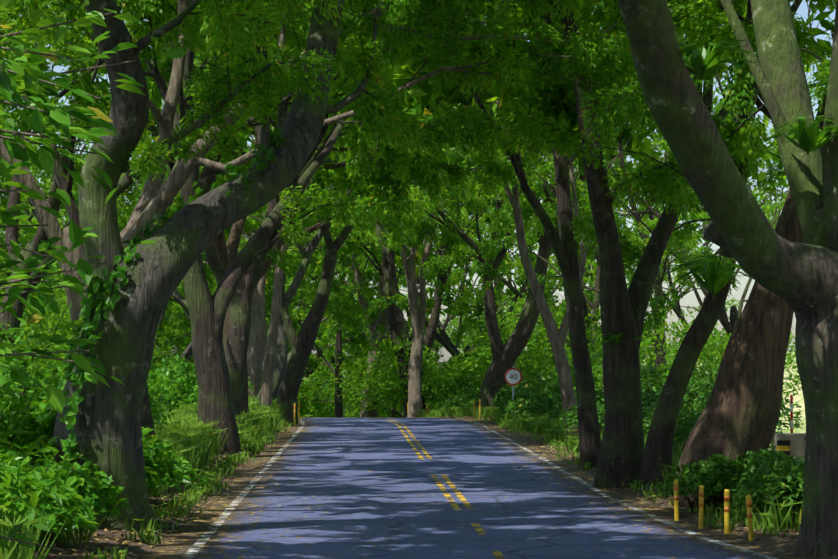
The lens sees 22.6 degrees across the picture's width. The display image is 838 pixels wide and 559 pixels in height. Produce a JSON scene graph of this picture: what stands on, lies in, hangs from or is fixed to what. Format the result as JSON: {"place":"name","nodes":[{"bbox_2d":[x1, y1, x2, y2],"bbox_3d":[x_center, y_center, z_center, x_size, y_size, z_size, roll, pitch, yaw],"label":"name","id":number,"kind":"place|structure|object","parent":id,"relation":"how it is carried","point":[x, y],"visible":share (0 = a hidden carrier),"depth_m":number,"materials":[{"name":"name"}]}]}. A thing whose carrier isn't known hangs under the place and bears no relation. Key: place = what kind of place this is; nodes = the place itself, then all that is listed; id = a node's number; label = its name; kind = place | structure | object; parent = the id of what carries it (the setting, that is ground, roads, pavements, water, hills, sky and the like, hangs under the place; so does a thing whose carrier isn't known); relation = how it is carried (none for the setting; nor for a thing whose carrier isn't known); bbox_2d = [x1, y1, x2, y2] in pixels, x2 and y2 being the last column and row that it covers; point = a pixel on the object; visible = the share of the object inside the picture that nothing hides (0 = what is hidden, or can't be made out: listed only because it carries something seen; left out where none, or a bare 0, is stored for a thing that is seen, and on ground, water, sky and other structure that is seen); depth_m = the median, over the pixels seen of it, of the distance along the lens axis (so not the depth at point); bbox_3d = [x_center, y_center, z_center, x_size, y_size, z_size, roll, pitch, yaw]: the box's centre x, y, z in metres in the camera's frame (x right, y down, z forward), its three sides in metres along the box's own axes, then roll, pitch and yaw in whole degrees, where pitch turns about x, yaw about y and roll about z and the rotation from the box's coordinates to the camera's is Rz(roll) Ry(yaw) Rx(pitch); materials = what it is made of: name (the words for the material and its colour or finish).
{"place":"outdoors","nodes":[
{"label":"outdoors","id":0,"kind":"place"},
{"bbox_2d":[0,0,835,379],"label":"sky","id":1,"kind":"structure","parent":0,"point":[690,299],"materials":[{"name":"white"}]},
{"bbox_2d":[23,351,837,558],"bbox_3d":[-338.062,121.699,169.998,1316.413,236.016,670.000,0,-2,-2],"label":"ground","id":2,"kind":"structure","parent":0,"point":[135,551],"depth_m":27.55,"materials":[{"name":"soil"}]},
{"bbox_2d":[0,230,64,348],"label":"tree","id":3,"kind":"object","parent":2,"relation":"on","point":[1,231],"depth_m":147.13,"materials":[{"name":"green plant"}]},
{"bbox_2d":[0,183,67,316],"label":"tree","id":4,"kind":"object","parent":2,"relation":"on","point":[3,228],"depth_m":127.78,"materials":[{"name":"green plant"}]},
{"bbox_2d":[0,141,141,296],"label":"tree foliage","id":5,"kind":"object","parent":2,"relation":"on","point":[5,248],"visible":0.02,"depth_m":126.20,"materials":[{"name":"green plant"}]},
{"bbox_2d":[0,106,162,269],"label":"tree foliage","id":6,"kind":"object","parent":2,"relation":"on","point":[31,218],"visible":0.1,"depth_m":96.78,"materials":[{"name":"green plant"}]},
{"bbox_2d":[0,0,187,558],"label":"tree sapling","id":7,"kind":"object","parent":2,"relation":"on","point":[14,76],"visible":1,"depth_m":13.47,"materials":[{"name":"green plant"}]},
{"bbox_2d":[0,169,190,365],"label":"tree","id":8,"kind":"object","parent":2,"relation":"on","point":[65,298],"visible":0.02,"depth_m":138.70,"materials":[{"name":"green plant"}]},
{"bbox_2d":[0,1,249,228],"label":"tree foliage","id":9,"kind":"object","parent":2,"relation":"on","point":[125,213],"visible":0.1,"depth_m":69.52,"materials":[{"name":"green plant"}]},
{"bbox_2d":[0,326,255,557],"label":"shrubs","id":10,"kind":"object","parent":2,"relation":"on","point":[79,505],"depth_m":26.34,"materials":[{"name":"green plant"}]},
{"bbox_2d":[0,161,262,362],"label":"tree","id":11,"kind":"object","parent":2,"relation":"on","point":[179,341],"visible":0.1,"depth_m":132.05,"materials":[{"name":"green plant"}]},
{"bbox_2d":[0,146,268,369],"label":"tree","id":12,"kind":"object","parent":2,"relation":"on","point":[176,329],"visible":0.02,"depth_m":120.90,"materials":[{"name":"green plant"}]},
{"bbox_2d":[0,395,293,558],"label":"verge grass","id":13,"kind":"structure","parent":2,"relation":"on","point":[187,435],"depth_m":39.07,"materials":[{"name":"green plant"}]},
{"bbox_2d":[63,218,250,373],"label":"tree","id":14,"kind":"object","parent":2,"relation":"on","point":[180,292],"depth_m":149.09,"materials":[{"name":"green plant"}]},
{"bbox_2d":[0,127,334,316],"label":"tree","id":15,"kind":"object","parent":2,"relation":"on","point":[268,301],"visible":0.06,"depth_m":100.72,"materials":[{"name":"green plant"}]},
{"bbox_2d":[18,237,368,371],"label":"tree","id":16,"kind":"object","parent":2,"relation":"on","point":[287,280],"visible":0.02,"depth_m":139.16,"materials":[{"name":"green plant"}]},
{"bbox_2d":[0,0,390,398],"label":"tree","id":17,"kind":"object","parent":2,"relation":"on","point":[125,181],"depth_m":53.91,"materials":[{"name":"green plant"}]},
{"bbox_2d":[52,271,353,383],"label":"tree","id":18,"kind":"object","parent":2,"relation":"on","point":[320,334],"depth_m":158.53,"materials":[{"name":"green plant"}]},
{"bbox_2d":[24,0,420,48],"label":"tree","id":19,"kind":"object","parent":2,"relation":"on","point":[78,12],"visible":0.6,"depth_m":28.90,"materials":[{"name":"green plant"}]},
{"bbox_2d":[0,9,456,412],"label":"tree","id":20,"kind":"object","parent":2,"relation":"on","point":[226,255],"visible":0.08,"depth_m":63.45,"materials":[{"name":"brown plant"}]},
{"bbox_2d":[51,0,408,530],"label":"tree","id":21,"kind":"object","parent":2,"relation":"on","point":[107,430],"visible":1,"depth_m":26.14,"materials":[{"name":"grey plant"}]},
{"bbox_2d":[32,123,286,466],"bbox_3d":[-3.279,0.441,26.686,3.444,5.309,1.519,1,-2,-17],"label":"ivy","id":22,"kind":"object","parent":21,"relation":"attached to","point":[100,286],"visible":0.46,"depth_m":25.97,"materials":[{"name":"green plant"}]},
{"bbox_2d":[1,6,463,262],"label":"tree","id":23,"kind":"object","parent":2,"relation":"on","point":[131,196],"visible":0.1,"depth_m":72.00,"materials":[{"name":"green plant"}]},
{"bbox_2d":[28,139,439,370],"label":"tree","id":24,"kind":"object","parent":2,"relation":"on","point":[341,301],"visible":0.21,"depth_m":111.97,"materials":[{"name":"green plant"}]},
{"bbox_2d":[1,0,481,454],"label":"tree","id":25,"kind":"object","parent":2,"relation":"on","point":[207,311],"visible":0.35,"depth_m":48.75,"materials":[{"name":"green plant"}]},
{"bbox_2d":[117,142,389,302],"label":"tree","id":26,"kind":"object","parent":2,"relation":"on","point":[350,244],"visible":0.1,"depth_m":107.35,"materials":[{"name":"green plant"}]},
{"bbox_2d":[0,0,514,437],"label":"tree","id":27,"kind":"object","parent":2,"relation":"on","point":[158,13],"visible":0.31,"depth_m":38.95,"materials":[{"name":"green plant"}]},
{"bbox_2d":[185,276,330,363],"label":"tree","id":28,"kind":"object","parent":2,"relation":"on","point":[297,336],"depth_m":159.54,"materials":[{"name":"green plant"}]},
{"bbox_2d":[3,0,520,424],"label":"tree","id":29,"kind":"object","parent":2,"relation":"on","point":[237,341],"visible":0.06,"depth_m":56.80,"materials":[{"name":"green plant"}]},
{"bbox_2d":[64,104,475,338],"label":"tree","id":30,"kind":"object","parent":2,"relation":"on","point":[178,297],"visible":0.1,"depth_m":99.75,"materials":[{"name":"green plant"}]},
{"bbox_2d":[165,232,377,361],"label":"tree","id":31,"kind":"object","parent":2,"relation":"on","point":[316,275],"visible":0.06,"depth_m":128.56,"materials":[{"name":"green plant"}]},
{"bbox_2d":[118,111,437,397],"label":"tree","id":32,"kind":"object","parent":2,"relation":"on","point":[256,346],"visible":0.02,"depth_m":91.67,"materials":[{"name":"green plant"}]},
{"bbox_2d":[178,241,378,402],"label":"tree foliage","id":33,"kind":"object","parent":2,"relation":"on","point":[308,372],"depth_m":139.76,"materials":[{"name":"green plant"}]},
{"bbox_2d":[189,246,372,354],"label":"tree foliage","id":34,"kind":"object","parent":2,"relation":"on","point":[303,296],"visible":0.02,"depth_m":155.08,"materials":[{"name":"green plant"}]},
{"bbox_2d":[171,58,412,423],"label":"tree","id":35,"kind":"object","parent":2,"relation":"on","point":[302,344],"visible":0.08,"depth_m":75.74,"materials":[{"name":"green plant"}]},
{"bbox_2d":[294,403,295,423],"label":"bollard","id":36,"kind":"object","parent":2,"relation":"on","point":[294,413],"visible":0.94,"depth_m":75.00,"materials":[{"name":"yellow plastic"}]},
{"bbox_2d":[298,401,299,421],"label":"bollard","id":37,"kind":"object","parent":2,"relation":"on","point":[298,411],"visible":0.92,"depth_m":78.50,"materials":[{"name":"yellow plastic"}]},
{"bbox_2d":[0,268,644,417],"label":"bushes","id":38,"kind":"object","parent":2,"relation":"on","point":[392,381],"depth_m":107.21,"materials":[{"name":"green plant"}]},
{"bbox_2d":[204,16,498,411],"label":"tree","id":39,"kind":"object","parent":2,"relation":"on","point":[268,372],"visible":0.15,"depth_m":71.88,"materials":[{"name":"green plant"}]},
{"bbox_2d":[162,16,545,400],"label":"tree","id":40,"kind":"object","parent":2,"relation":"on","point":[282,353],"visible":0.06,"depth_m":83.78,"materials":[{"name":"grey plant"}]},
{"bbox_2d":[309,156,416,417],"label":"tree","id":41,"kind":"object","parent":2,"relation":"on","point":[338,406],"depth_m":123.87,"materials":[{"name":"green plant"}]},
{"bbox_2d":[290,208,446,374],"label":"tree","id":42,"kind":"object","parent":2,"relation":"on","point":[349,280],"depth_m":171.13,"materials":[{"name":"green plant"}]},
{"bbox_2d":[295,214,446,359],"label":"tree","id":43,"kind":"object","parent":2,"relation":"on","point":[359,302],"depth_m":175.97,"materials":[{"name":"green plant"}]},
{"bbox_2d":[0,0,755,328],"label":"tree","id":44,"kind":"object","parent":2,"relation":"on","point":[157,197],"visible":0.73,"depth_m":32.37,"materials":[{"name":"green plant"}]},
{"bbox_2d":[289,229,474,412],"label":"tree foliage","id":45,"kind":"object","parent":2,"relation":"on","point":[344,347],"visible":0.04,"depth_m":135.36,"materials":[{"name":"green plant"}]},
{"bbox_2d":[265,222,506,416],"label":"tree foliage","id":46,"kind":"object","parent":2,"relation":"on","point":[313,399],"visible":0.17,"depth_m":123.73,"materials":[{"name":"green plant"}]},
{"bbox_2d":[318,262,475,379],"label":"tree","id":47,"kind":"object","parent":2,"relation":"on","point":[402,290],"depth_m":191.69,"materials":[{"name":"green plant"}]},
{"bbox_2d":[332,271,467,361],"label":"tree","id":48,"kind":"object","parent":2,"relation":"on","point":[426,315],"depth_m":201.28,"materials":[{"name":"green plant"}]},
{"bbox_2d":[266,183,550,417],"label":"tree","id":49,"kind":"object","parent":2,"relation":"on","point":[498,303],"visible":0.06,"depth_m":155.47,"materials":[{"name":"green plant"}]},
{"bbox_2d":[330,17,506,416],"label":"tree","id":50,"kind":"object","parent":2,"relation":"on","point":[397,324],"visible":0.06,"depth_m":107.63,"materials":[{"name":"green plant"}]},
{"bbox_2d":[292,28,547,417],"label":"tree","id":51,"kind":"object","parent":2,"relation":"on","point":[415,369],"visible":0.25,"depth_m":98.89,"materials":[{"name":"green plant"}]},
{"bbox_2d":[327,146,512,417],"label":"tree","id":52,"kind":"object","parent":2,"relation":"on","point":[383,317],"depth_m":117.63,"materials":[{"name":"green plant"}]},
{"bbox_2d":[369,243,484,320],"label":"tree","id":53,"kind":"object","parent":2,"relation":"on","point":[456,291],"visible":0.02,"depth_m":197.72,"materials":[{"name":"green plant"}]},
{"bbox_2d":[291,208,568,416],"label":"tree","id":54,"kind":"object","parent":2,"relation":"on","point":[366,331],"visible":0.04,"depth_m":144.90,"materials":[{"name":"green plant"}]},
{"bbox_2d":[258,202,632,392],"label":"tree","id":55,"kind":"object","parent":2,"relation":"on","point":[332,360],"visible":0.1,"depth_m":138.54,"materials":[{"name":"green plant"}]},
{"bbox_2d":[316,192,601,399],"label":"tree foliage","id":56,"kind":"object","parent":2,"relation":"on","point":[442,338],"visible":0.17,"depth_m":115.39,"materials":[{"name":"green plant"}]},
{"bbox_2d":[473,401,474,421],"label":"bollard","id":57,"kind":"object","parent":2,"relation":"on","point":[473,411],"visible":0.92,"depth_m":78.80,"materials":[{"name":"yellow plastic"}]},
{"bbox_2d":[279,13,669,415],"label":"tree","id":58,"kind":"object","parent":2,"relation":"on","point":[507,354],"visible":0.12,"depth_m":90.37,"materials":[{"name":"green plant"}]},
{"bbox_2d":[356,200,598,382],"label":"tree foliage","id":59,"kind":"object","parent":2,"relation":"on","point":[549,297],"visible":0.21,"depth_m":120.50,"materials":[{"name":"green plant"}]},
{"bbox_2d":[479,399,480,418],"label":"bollard","id":60,"kind":"object","parent":2,"relation":"on","point":[479,408],"visible":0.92,"depth_m":81.79,"materials":[{"name":"yellow plastic"}]},
{"bbox_2d":[320,0,663,437],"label":"tree","id":61,"kind":"object","parent":2,"relation":"on","point":[493,170],"visible":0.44,"depth_m":55.67,"materials":[{"name":"green plant"}]},
{"bbox_2d":[344,0,643,469],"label":"tree","id":62,"kind":"object","parent":2,"relation":"on","point":[557,101],"visible":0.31,"depth_m":41.62,"materials":[{"name":"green plant"}]},
{"bbox_2d":[504,366,521,399],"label":"speed limit sign","id":63,"kind":"object","parent":2,"relation":"on","point":[512,376],"visible":1,"depth_m":77.76,"materials":[{"name":"white metal"}]},
{"bbox_2d":[368,128,662,365],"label":"tree foliage","id":64,"kind":"object","parent":2,"relation":"on","point":[430,303],"visible":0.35,"depth_m":100.93,"materials":[{"name":"green plant"}]},
{"bbox_2d":[450,147,634,314],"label":"tree","id":65,"kind":"object","parent":2,"relation":"on","point":[497,307],"depth_m":166.06,"materials":[{"name":"green plant"}]},
{"bbox_2d":[387,6,710,371],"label":"tree foliage","id":66,"kind":"object","parent":2,"relation":"on","point":[488,248],"visible":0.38,"depth_m":84.70,"materials":[{"name":"green plant"}]},
{"bbox_2d":[464,167,690,361],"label":"tree","id":67,"kind":"object","parent":2,"relation":"on","point":[555,289],"visible":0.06,"depth_m":161.27,"materials":[{"name":"green plant"}]},
{"bbox_2d":[369,0,830,211],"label":"tree foliage","id":68,"kind":"object","parent":2,"relation":"on","point":[666,194],"visible":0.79,"depth_m":31.61,"materials":[{"name":"green plant"}]},
{"bbox_2d":[548,150,664,233],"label":"tree","id":69,"kind":"object","parent":2,"relation":"on","point":[624,195],"visible":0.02,"depth_m":163.12,"materials":[{"name":"green plant"}]},
{"bbox_2d":[415,404,804,535],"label":"grass","id":70,"kind":"structure","parent":2,"relation":"on","point":[555,430],"depth_m":43.46,"materials":[{"name":"green plant"}]},
{"bbox_2d":[423,346,805,515],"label":"shrubs","id":71,"kind":"object","parent":2,"relation":"on","point":[766,483],"depth_m":46.06,"materials":[{"name":"green plant"}]},
{"bbox_2d":[427,297,802,405],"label":"bushes","id":72,"kind":"object","parent":2,"relation":"on","point":[646,349],"depth_m":94.80,"materials":[{"name":"green plant"}]},
{"bbox_2d":[540,132,691,313],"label":"tree","id":73,"kind":"object","parent":2,"relation":"on","point":[551,154],"visible":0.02,"depth_m":162.28,"materials":[{"name":"green plant"}]},
{"bbox_2d":[576,0,694,7],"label":"tree","id":74,"kind":"object","parent":2,"relation":"on","point":[579,2],"visible":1,"depth_m":21.57,"materials":[{"name":"green plant"}]},
{"bbox_2d":[529,131,766,290],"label":"tree","id":75,"kind":"object","parent":2,"relation":"on","point":[636,165],"visible":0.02,"depth_m":167.76,"materials":[{"name":"green plant"}]},
{"bbox_2d":[517,93,788,354],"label":"tree","id":76,"kind":"object","parent":2,"relation":"on","point":[768,215],"visible":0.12,"depth_m":133.95,"materials":[{"name":"green plant"}]},
{"bbox_2d":[487,24,823,334],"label":"tree foliage","id":77,"kind":"object","parent":2,"relation":"on","point":[726,324],"visible":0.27,"depth_m":72.03,"materials":[{"name":"green plant"}]},
{"bbox_2d":[542,129,778,334],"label":"tree","id":78,"kind":"object","parent":2,"relation":"on","point":[698,237],"visible":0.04,"depth_m":138.57,"materials":[{"name":"green plant"}]},
{"bbox_2d":[487,0,835,488],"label":"tree","id":79,"kind":"object","parent":2,"relation":"on","point":[659,445],"visible":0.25,"depth_m":35.56,"materials":[{"name":"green plant"}]},
{"bbox_2d":[527,102,814,370],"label":"tree foliage","id":80,"kind":"object","parent":2,"relation":"on","point":[677,311],"visible":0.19,"depth_m":98.21,"materials":[{"name":"green plant"}]},
{"bbox_2d":[674,479,678,520],"bbox_3d":[3.533,3.075,28.747,0.073,0.662,0.089,-1,-3,25],"label":"bollard","id":81,"kind":"object","parent":2,"relation":"on","point":[676,501],"visible":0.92,"depth_m":28.72,"materials":[{"name":"yellow plastic"}]},
{"bbox_2d":[549,0,836,488],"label":"tree","id":82,"kind":"object","parent":2,"relation":"on","point":[623,308],"visible":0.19,"depth_m":36.30,"materials":[{"name":"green plant"}]},
{"bbox_2d":[698,485,703,528],"bbox_3d":[3.679,3.017,27.320,0.069,0.662,0.095,1,-3,-29],"label":"bollard","id":83,"kind":"object","parent":2,"relation":"on","point":[701,506],"visible":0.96,"depth_m":27.29,"materials":[{"name":"yellow plastic"}]},
{"bbox_2d":[569,1,835,336],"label":"tree foliage","id":84,"kind":"object","parent":2,"relation":"on","point":[588,232],"visible":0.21,"depth_m":45.17,"materials":[{"name":"green plant"}]},
{"bbox_2d":[630,76,788,340],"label":"tree","id":85,"kind":"object","parent":2,"relation":"on","point":[707,245],"depth_m":155.22,"materials":[{"name":"green plant"}]},
{"bbox_2d":[724,489,729,533],"bbox_3d":[3.888,2.981,26.449,0.072,0.661,0.076,0,-2,-2],"label":"bollard","id":86,"kind":"object","parent":2,"relation":"on","point":[726,511],"visible":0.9,"depth_m":26.43,"materials":[{"name":"yellow plastic"}]},
{"bbox_2d":[617,0,837,557],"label":"tree","id":87,"kind":"object","parent":2,"relation":"on","point":[801,279],"visible":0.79,"depth_m":23.16,"materials":[{"name":"green plant"}]},
{"bbox_2d":[291,9,837,343],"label":"fern epiphytes","id":88,"kind":"object","parent":87,"relation":"attached to","point":[705,63],"visible":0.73,"depth_m":23.53,"materials":[{"name":"green plant"}]},
{"bbox_2d":[688,24,782,214],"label":"tree","id":89,"kind":"object","parent":2,"relation":"on","point":[754,185],"visible":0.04,"depth_m":157.93,"materials":[{"name":"green plant"}]},
{"bbox_2d":[666,95,826,508],"bbox_3d":[10.036,-5.590,33.009,9.884,18.796,13.000,-2,-3,36],"label":"tree","id":90,"kind":"object","parent":2,"relation":"on","point":[740,414],"visible":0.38,"depth_m":31.10,"materials":[{"name":"brown plant"}]},
{"bbox_2d":[746,495,753,540],"bbox_3d":[4.010,2.937,25.369,0.101,0.663,0.071,0,-2,-2],"label":"bollard","id":91,"kind":"object","parent":2,"relation":"on","point":[749,517],"visible":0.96,"depth_m":25.34,"materials":[{"name":"yellow plastic"}]},
{"bbox_2d":[777,440,789,456],"bbox_3d":[8.634,4.185,49.620,0.320,0.750,0.061,0,-2,-2],"label":"hazard board","id":92,"kind":"object","parent":2,"relation":"on","point":[784,445],"visible":0.38,"depth_m":49.60,"materials":[{"name":"yellow metal"}]},
{"bbox_2d":[771,433,805,459],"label":"concrete block","id":93,"kind":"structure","parent":2,"relation":"on","point":[797,443],"depth_m":50.26,"materials":[{"name":"grey concrete"}]},
{"bbox_2d":[790,395,792,432],"bbox_3d":[9.223,3.775,51.513,0.200,1.868,0.160,0,-2,-2],"label":"striped pole","id":94,"kind":"object","parent":2,"relation":"on","point":[791,413],"visible":0.35,"depth_m":51.54,"materials":[{"name":"white metal"}]},
{"bbox_2d":[757,35,831,222],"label":"tree","id":95,"kind":"object","parent":2,"relation":"on","point":[772,129],"visible":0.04,"depth_m":151.72,"materials":[{"name":"green plant"}]},
{"bbox_2d":[142,418,815,558],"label":"road","id":96,"kind":"structure","parent":0,"point":[329,534],"depth_m":30.91,"materials":[{"name":"grey asphalt"}]},
{"bbox_2d":[378,418,504,558],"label":"yellow road markings","id":97,"kind":"object","parent":96,"relation":"on","point":[476,526],"visible":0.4,"depth_m":36.25,"materials":[{"name":"paint"}]},
{"bbox_2d":[47,416,836,558],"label":"leaf litter","id":98,"kind":"object","parent":96,"relation":"on","point":[278,487],"visible":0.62,"depth_m":31.91,"materials":[{"name":"brown plant"}]},
{"bbox_2d":[181,418,777,558],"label":"white road markings","id":99,"kind":"object","parent":96,"relation":"on","point":[243,493],"visible":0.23,"depth_m":30.85,"materials":[{"name":"paint"}]}
]}

